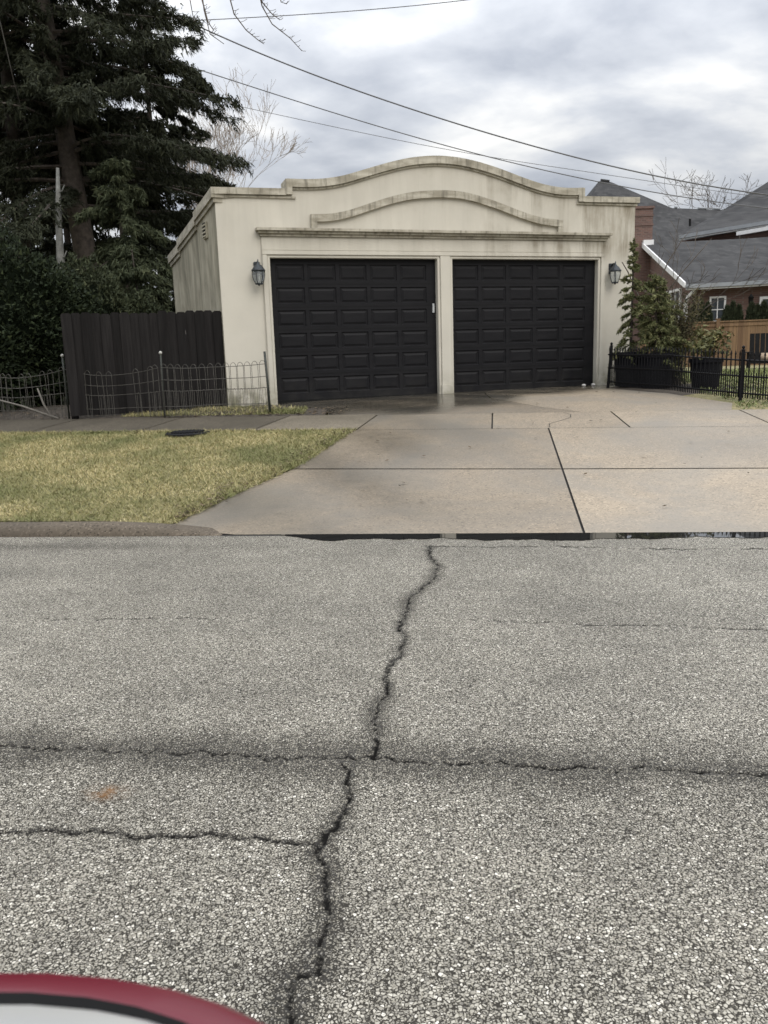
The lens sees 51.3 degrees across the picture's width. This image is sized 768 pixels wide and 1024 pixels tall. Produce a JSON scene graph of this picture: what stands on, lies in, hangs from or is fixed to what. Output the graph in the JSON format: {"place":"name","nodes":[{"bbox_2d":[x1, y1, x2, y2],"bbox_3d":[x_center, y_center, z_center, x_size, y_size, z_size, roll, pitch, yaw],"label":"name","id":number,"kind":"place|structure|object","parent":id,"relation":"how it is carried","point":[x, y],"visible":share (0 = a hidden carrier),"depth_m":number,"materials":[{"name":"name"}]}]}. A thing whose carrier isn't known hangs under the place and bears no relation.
{"place":"outdoors","nodes":[
{"label":"outdoors","id":0,"kind":"place"},
{"bbox_2d":[0,404,326,419],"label":"front strip","id":1,"kind":"object","parent":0,"point":[59,413],"visible":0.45,"depth_m":11.19,"materials":[{"name":"concrete"}]},
{"bbox_2d":[0,222,106,411],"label":"evergreen hedge","id":2,"kind":"object","parent":1,"relation":"on","point":[35,304],"visible":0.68,"depth_m":12.19,"materials":[{"name":"green plant"}]},
{"bbox_2d":[0,351,270,421],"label":"hoop fence","id":3,"kind":"object","parent":1,"relation":"on","point":[176,391],"visible":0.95,"depth_m":10.79,"materials":[{"name":"metal"}]},
{"bbox_2d":[60,310,227,420],"bbox_3d":[-3.300,-1.992,11.185,2.131,1.586,0.161,-5,11,-17],"label":"board fence","id":4,"kind":"object","parent":1,"relation":"on","point":[115,344],"visible":0.87,"depth_m":11.07,"materials":[{"name":"black wood"}]},
{"bbox_2d":[121,403,307,416],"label":"grass","id":5,"kind":"structure","parent":1,"relation":"on","point":[298,410],"depth_m":10.98,"materials":[{"name":"green plant"}]},
{"bbox_2d":[0,427,356,523],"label":"lawn","id":6,"kind":"structure","parent":0,"point":[174,494],"depth_m":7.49,"materials":[{"name":"green plant"}]},
{"bbox_2d":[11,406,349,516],"bbox_3d":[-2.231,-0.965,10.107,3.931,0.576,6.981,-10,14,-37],"label":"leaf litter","id":7,"kind":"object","parent":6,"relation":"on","point":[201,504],"visible":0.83,"depth_m":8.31,"materials":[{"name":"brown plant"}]},
{"bbox_2d":[165,429,209,437],"bbox_3d":[-2.356,-0.950,9.605,0.530,0.059,0.530,-2,11,0],"label":"drain cover","id":8,"kind":"object","parent":6,"relation":"on","point":[185,433],"visible":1,"depth_m":9.46,"materials":[{"name":"black metal"}]},
{"bbox_2d":[190,0,302,50],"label":"street tree","id":9,"kind":"object","parent":6,"relation":"on","point":[208,23],"visible":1,"depth_m":5.81,"materials":[{"name":"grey plant"}]},
{"bbox_2d":[0,414,376,432],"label":"sidewalk","id":10,"kind":"structure","parent":0,"point":[325,422],"depth_m":10.26,"materials":[{"name":"concrete"}]},
{"bbox_2d":[0,400,58,418],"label":"fallen stick","id":11,"kind":"object","parent":10,"relation":"on","point":[46,414],"visible":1,"depth_m":11.05,"materials":[{"name":"grey wood"}]},
{"bbox_2d":[37,388,52,418],"bbox_3d":[-4.681,-1.493,11.038,0.240,0.434,0.027,3,12,25],"label":"fallen stick","id":12,"kind":"object","parent":10,"relation":"on","point":[45,407],"visible":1,"depth_m":11.04,"materials":[{"name":"grey wood"}]},
{"bbox_2d":[72,0,465,26],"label":"overhead wire","id":13,"kind":"object","parent":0,"point":[329,12],"visible":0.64,"depth_m":19.53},
{"bbox_2d":[0,394,743,686],"bbox_3d":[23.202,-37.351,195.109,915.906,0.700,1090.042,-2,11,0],"label":"ground","id":14,"kind":"structure","parent":0,"point":[241,431],"depth_m":10.16,"materials":[{"name":"grey concrete"}]},
{"bbox_2d":[0,21,65,261],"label":"guy wire","id":15,"kind":"object","parent":14,"relation":"on","point":[16,90],"visible":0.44,"depth_m":16.45,"materials":[{"name":"grey metal"}]},
{"bbox_2d":[47,168,66,267],"bbox_3d":[-6.561,-4.646,16.380,0.503,4.509,0.206,-2,11,0],"label":"utility pole","id":16,"kind":"object","parent":14,"relation":"on","point":[60,256],"visible":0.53,"depth_m":16.13,"materials":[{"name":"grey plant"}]},
{"bbox_2d":[0,158,156,270],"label":"conifer tree","id":17,"kind":"object","parent":14,"relation":"on","point":[66,234],"visible":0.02,"depth_m":25.49,"materials":[{"name":"green plant"}]},
{"bbox_2d":[0,0,189,261],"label":"conifer tree","id":18,"kind":"object","parent":14,"relation":"on","point":[156,126],"visible":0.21,"depth_m":18.18,"materials":[{"name":"green plant"}]},
{"bbox_2d":[0,521,222,536],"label":"kerb","id":19,"kind":"structure","parent":14,"relation":"on","point":[80,529],"depth_m":6.03,"materials":[{"name":"concrete"}]},
{"bbox_2d":[53,251,175,314],"bbox_3d":[-4.960,-3.195,14.413,2.775,2.977,1.892,-2,11,0],"label":"evergreen bush","id":20,"kind":"object","parent":14,"relation":"on","point":[103,291],"visible":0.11,"depth_m":14.04,"materials":[{"name":"green plant"}]},
{"bbox_2d":[71,154,172,310],"bbox_3d":[-5.370,-4.746,16.561,2.463,4.857,2.783,-2,11,0],"label":"conifer tree","id":21,"kind":"object","parent":14,"relation":"on","point":[108,209],"visible":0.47,"depth_m":16.16,"materials":[{"name":"green plant"}]},
{"bbox_2d":[0,0,255,269],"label":"conifer tree","id":22,"kind":"object","parent":14,"relation":"on","point":[70,93],"visible":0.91,"depth_m":17.38,"materials":[{"name":"green plant"}]},
{"bbox_2d":[37,0,235,298],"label":"conifer tree","id":23,"kind":"object","parent":14,"relation":"on","point":[202,85],"visible":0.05,"depth_m":21.07,"materials":[{"name":"green plant"}]},
{"bbox_2d":[110,240,173,310],"bbox_3d":[-4.526,-3.171,15.249,2.128,3.838,2.558,-8,12,-29],"label":"conifer tree","id":24,"kind":"object","parent":14,"relation":"on","point":[126,273],"visible":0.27,"depth_m":14.88,"materials":[{"name":"green plant"}]},
{"bbox_2d":[167,278,175,311],"bbox_3d":[-3.880,-3.874,17.021,2.704,3.849,3.059,-2,11,0],"label":"conifer tree","id":25,"kind":"object","parent":14,"relation":"on","point":[172,305],"depth_m":16.86,"materials":[{"name":"green plant"}]},
{"bbox_2d":[138,63,306,208],"bbox_3d":[-6.902,-11.931,34.148,8.282,12.200,5.354,6,13,34],"label":"bare tree","id":26,"kind":"object","parent":14,"relation":"on","point":[226,144],"visible":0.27,"depth_m":32.76,"materials":[{"name":"plant"}]},
{"bbox_2d":[168,156,639,406],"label":"garage","id":27,"kind":"structure","parent":14,"relation":"on","point":[420,275],"depth_m":12.03,"materials":[{"name":"beige paint"}]},
{"bbox_2d":[251,259,264,285],"bbox_3d":[-1.752,-3.343,11.175,0.196,0.365,0.228,-2,11,0],"label":"wall lantern","id":28,"kind":"object","parent":27,"relation":"attached to","point":[258,271],"depth_m":11.11,"materials":[{"name":"metal"}]},
{"bbox_2d":[270,259,437,403],"bbox_3d":[-0.403,-2.697,11.926,2.575,2.090,0.052,-5,11,-17],"label":"garage door","id":29,"kind":"structure","parent":27,"relation":"in","point":[344,328],"depth_m":11.91,"materials":[{"name":"paint"}]},
{"bbox_2d":[452,260,594,393],"bbox_3d":[2.231,-2.936,12.732,2.565,2.090,0.042,-5,11,-17],"label":"garage door","id":30,"kind":"structure","parent":27,"relation":"in","point":[518,324],"depth_m":12.71,"materials":[{"name":"paint"}]},
{"bbox_2d":[609,261,621,283],"bbox_3d":[3.705,-3.835,12.835,0.196,0.365,0.228,-2,11,0],"label":"wall lantern","id":31,"kind":"object","parent":27,"relation":"attached to","point":[615,270],"depth_m":12.77,"materials":[{"name":"metal"}]},
{"bbox_2d":[649,167,761,209],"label":"bare tree","id":32,"kind":"object","parent":14,"relation":"on","point":[692,195],"visible":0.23,"depth_m":57.79,"materials":[{"name":"brown plant"}]},
{"bbox_2d":[0,536,767,1023],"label":"road","id":33,"kind":"structure","parent":0,"point":[526,786],"depth_m":2.45,"materials":[{"name":"grey asphalt"}]},
{"bbox_2d":[0,973,264,1023],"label":"parked car","id":34,"kind":"object","parent":33,"relation":"on","point":[38,998],"visible":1,"depth_m":0.39,"materials":[{"name":"red paint"}]},
{"bbox_2d":[221,535,283,535],"bbox_3d":[2.175,0.145,5.495,6.800,0.001,0.040,0,11,7],"label":"gutter edge","id":35,"kind":"object","parent":33,"relation":"on","point":[252,535],"visible":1,"depth_m":5.87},
{"bbox_2d":[281,532,767,540],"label":"gutter water","id":36,"kind":"structure","parent":33,"relation":"on","point":[543,536],"depth_m":5.55,"materials":[{"name":"black liquid"}]},
{"bbox_2d":[0,0,767,300],"label":"sky","id":37,"kind":"structure","parent":0,"point":[678,87],"materials":[{"name":"grey"}]},
{"bbox_2d":[103,38,767,208],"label":"overhead wire","id":38,"kind":"object","parent":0,"point":[476,153],"visible":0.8,"depth_m":21.10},
{"bbox_2d":[162,9,767,194],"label":"overhead wire","id":39,"kind":"object","parent":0,"point":[477,129],"visible":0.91,"depth_m":20.05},
{"bbox_2d":[175,409,767,533],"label":"driveway","id":40,"kind":"structure","parent":0,"point":[496,479],"depth_m":7.02,"materials":[{"name":"concrete"}]},
{"bbox_2d":[222,412,767,534],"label":"driveway joints","id":41,"kind":"object","parent":40,"relation":"on","point":[577,513],"visible":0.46,"depth_m":7.22,"materials":[{"name":"black"}]},
{"bbox_2d":[359,391,748,505],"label":"leaf litter","id":42,"kind":"object","parent":40,"relation":"on","point":[536,437],"visible":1,"depth_m":7.95,"materials":[{"name":"brown plant"}]},
{"bbox_2d":[221,102,767,197],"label":"overhead wire","id":43,"kind":"object","parent":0,"point":[501,158],"visible":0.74,"depth_m":25.36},
{"bbox_2d":[278,385,731,414],"bbox_3d":[1.388,-1.611,11.546,5.948,0.189,4.011,-2,11,0],"label":"garage apron","id":44,"kind":"object","parent":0,"point":[587,398],"visible":0.97,"depth_m":10.82,"materials":[{"name":"concrete"}]},
{"bbox_2d":[682,365,767,409],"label":"back lawn","id":45,"kind":"structure","parent":0,"point":[715,398],"depth_m":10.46,"materials":[{"name":"green plant"}]},
{"bbox_2d":[587,179,767,351],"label":"brick house","id":46,"kind":"structure","parent":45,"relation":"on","point":[725,228],"depth_m":35.95,"materials":[{"name":"brick"}]},
{"bbox_2d":[669,288,681,308],"bbox_3d":[12.050,-8.728,33.355,0.080,1.030,2.000,-1,11,3],"label":"window","id":47,"kind":"structure","parent":46,"relation":"in","point":[677,290],"depth_m":32.80,"materials":[{"name":"white paint"}]},
{"bbox_2d":[709,296,725,322],"bbox_3d":[12.990,-7.668,31.199,0.600,1.446,0.080,2,12,20],"label":"window","id":48,"kind":"structure","parent":46,"relation":"in","point":[717,312],"depth_m":31.14,"materials":[{"name":"white paint"}]},
{"bbox_2d":[759,296,767,304],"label":"window","id":49,"kind":"structure","parent":46,"relation":"in","point":[765,297],"depth_m":30.37,"materials":[{"name":"white paint"}]},
{"bbox_2d":[606,342,767,401],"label":"iron fence","id":50,"kind":"object","parent":45,"relation":"on","point":[741,375],"visible":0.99,"depth_m":10.72,"materials":[{"name":"black metal"}]},
{"bbox_2d":[610,384,767,395],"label":"planting bed","id":51,"kind":"object","parent":45,"relation":"on","point":[676,392],"visible":0.39,"depth_m":11.62,"materials":[{"name":"soil"}]},
{"bbox_2d":[613,352,646,385],"bbox_3d":[3.828,-2.226,12.446,0.536,0.521,0.532,-2,11,0],"label":"plant pot","id":52,"kind":"object","parent":51,"relation":"on","point":[625,367],"visible":0.19,"depth_m":12.26,"materials":[{"name":"black plastic"}]},
{"bbox_2d":[612,237,660,363],"bbox_3d":[3.878,-3.102,12.255,0.762,2.140,0.907,7,14,40],"label":"potted evergreen","id":53,"kind":"object","parent":52,"relation":"in","point":[631,296],"visible":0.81,"depth_m":12.21,"materials":[{"name":"green plant"}]},
{"bbox_2d":[637,353,674,387],"bbox_3d":[4.093,-2.135,12.042,0.556,0.501,0.552,-2,11,0],"label":"plant pot","id":54,"kind":"object","parent":51,"relation":"on","point":[655,366],"visible":0.42,"depth_m":11.84,"materials":[{"name":"black plastic"}]},
{"bbox_2d":[629,273,692,386],"bbox_3d":[4.155,-2.646,11.953,1.010,1.819,0.942,-2,11,0],"label":"potted evergreen","id":55,"kind":"object","parent":54,"relation":"in","point":[653,306],"visible":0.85,"depth_m":11.81,"materials":[{"name":"green plant"}]},
{"bbox_2d":[638,287,715,385],"bbox_3d":[4.458,-2.685,12.235,1.038,1.491,1.090,8,15,42],"label":"twiggy shrub","id":56,"kind":"object","parent":51,"relation":"on","point":[683,321],"visible":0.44,"depth_m":12.09,"materials":[{"name":"green plant"}]},
{"bbox_2d":[622,221,767,344],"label":"bare shrub","id":57,"kind":"object","parent":51,"relation":"on","point":[674,253],"visible":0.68,"depth_m":12.41,"materials":[{"name":"brown plant"}]},
{"bbox_2d":[689,358,723,387],"bbox_3d":[4.680,-2.027,11.645,0.484,0.421,0.480,-2,11,0],"label":"plant pot","id":58,"kind":"object","parent":51,"relation":"on","point":[707,364],"visible":0.48,"depth_m":11.48,"materials":[{"name":"black plastic"}]},
{"bbox_2d":[683,324,734,360],"bbox_3d":[4.688,-2.438,11.572,0.695,0.545,0.780,-2,11,0],"label":"potted shrub","id":59,"kind":"object","parent":58,"relation":"on","point":[705,343],"visible":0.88,"depth_m":11.44,"materials":[{"name":"green plant"}]},
{"bbox_2d":[697,299,705,321],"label":"arborvitae","id":60,"kind":"object","parent":45,"relation":"on","point":[703,313],"visible":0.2,"depth_m":27.16,"materials":[{"name":"green plant"}]},
{"bbox_2d":[640,318,767,366],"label":"cedar fence","id":61,"kind":"object","parent":45,"relation":"on","point":[741,337],"visible":0.23,"depth_m":25.57,"materials":[{"name":"brown wood"}]},
{"bbox_2d":[705,300,713,348],"bbox_3d":[11.062,-6.111,27.405,0.748,2.248,0.703,0,11,10],"label":"arborvitae","id":62,"kind":"object","parent":45,"relation":"on","point":[710,317],"visible":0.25,"depth_m":27.18,"materials":[{"name":"green plant"}]},
{"bbox_2d":[720,303,731,320],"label":"arborvitae","id":63,"kind":"object","parent":45,"relation":"on","point":[726,316],"visible":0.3,"depth_m":27.21,"materials":[{"name":"green plant"}]},
{"bbox_2d":[730,300,737,331],"bbox_3d":[11.901,-6.134,27.370,0.748,2.255,0.853,-3,11,-5],"label":"arborvitae","id":64,"kind":"object","parent":45,"relation":"on","point":[733,308],"visible":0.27,"depth_m":27.16,"materials":[{"name":"green plant"}]},
{"bbox_2d":[736,303,744,321],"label":"arborvitae","id":65,"kind":"object","parent":45,"relation":"on","point":[740,315],"visible":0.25,"depth_m":27.18,"materials":[{"name":"green plant"}]},
{"bbox_2d":[745,301,757,319],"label":"arborvitae","id":66,"kind":"object","parent":45,"relation":"on","point":[750,311],"visible":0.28,"depth_m":27.19,"materials":[{"name":"green plant"}]},
{"bbox_2d":[746,333,767,367],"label":"garden chair","id":67,"kind":"object","parent":45,"relation":"on","point":[758,339],"visible":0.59,"depth_m":21.49,"materials":[{"name":"paint"}]},
{"bbox_2d":[761,353,767,359],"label":"cushion","id":68,"kind":"object","parent":67,"relation":"on","point":[762,356],"visible":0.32,"depth_m":21.06,"materials":[{"name":"beige fabric"}]},
{"bbox_2d":[755,304,763,319],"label":"arborvitae","id":69,"kind":"object","parent":45,"relation":"on","point":[758,308],"visible":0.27,"depth_m":27.19,"materials":[{"name":"green plant"}]},
{"bbox_2d":[760,300,767,320],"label":"arborvitae","id":70,"kind":"object","parent":45,"relation":"on","point":[764,309],"visible":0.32,"depth_m":27.16,"materials":[{"name":"green plant"}]}
]}

